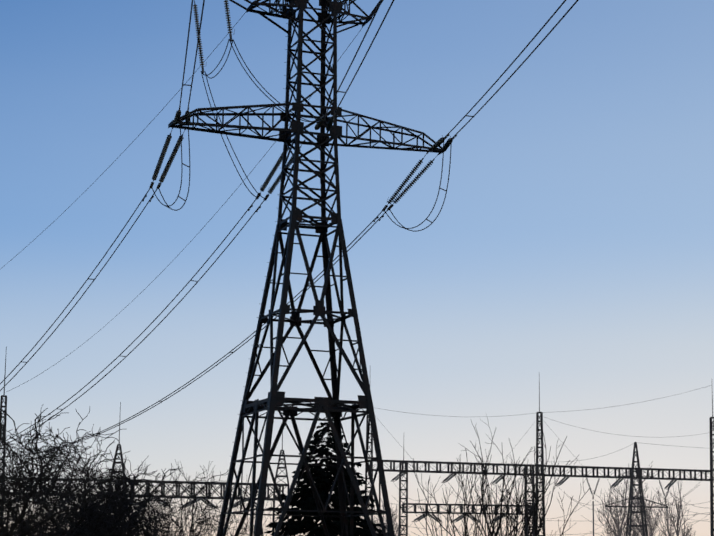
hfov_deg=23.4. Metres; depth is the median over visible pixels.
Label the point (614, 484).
substation insulators
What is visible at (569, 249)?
sky
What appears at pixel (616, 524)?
distant trees
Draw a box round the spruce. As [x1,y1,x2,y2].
[264,422,386,535]
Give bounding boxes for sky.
[0,0,713,535]
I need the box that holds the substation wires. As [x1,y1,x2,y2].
[0,385,713,535]
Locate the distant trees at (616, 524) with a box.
[357,464,696,535]
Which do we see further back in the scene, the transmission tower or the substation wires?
the substation wires
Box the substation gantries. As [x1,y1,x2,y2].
[0,346,713,535]
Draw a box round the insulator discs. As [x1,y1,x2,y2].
[152,0,452,203]
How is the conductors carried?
attached to the insulator discs
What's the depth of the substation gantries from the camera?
226.60 m
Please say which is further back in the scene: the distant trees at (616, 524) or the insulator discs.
the distant trees at (616, 524)
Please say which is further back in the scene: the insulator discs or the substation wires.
the substation wires
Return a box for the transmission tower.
[168,0,444,535]
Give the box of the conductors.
[0,0,578,457]
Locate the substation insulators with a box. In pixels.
[21,473,676,535]
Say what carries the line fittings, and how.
attached to the transmission tower
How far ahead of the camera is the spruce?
117.71 m
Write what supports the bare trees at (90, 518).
on the ground
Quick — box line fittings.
[24,0,472,433]
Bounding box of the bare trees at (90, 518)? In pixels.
[0,405,590,535]

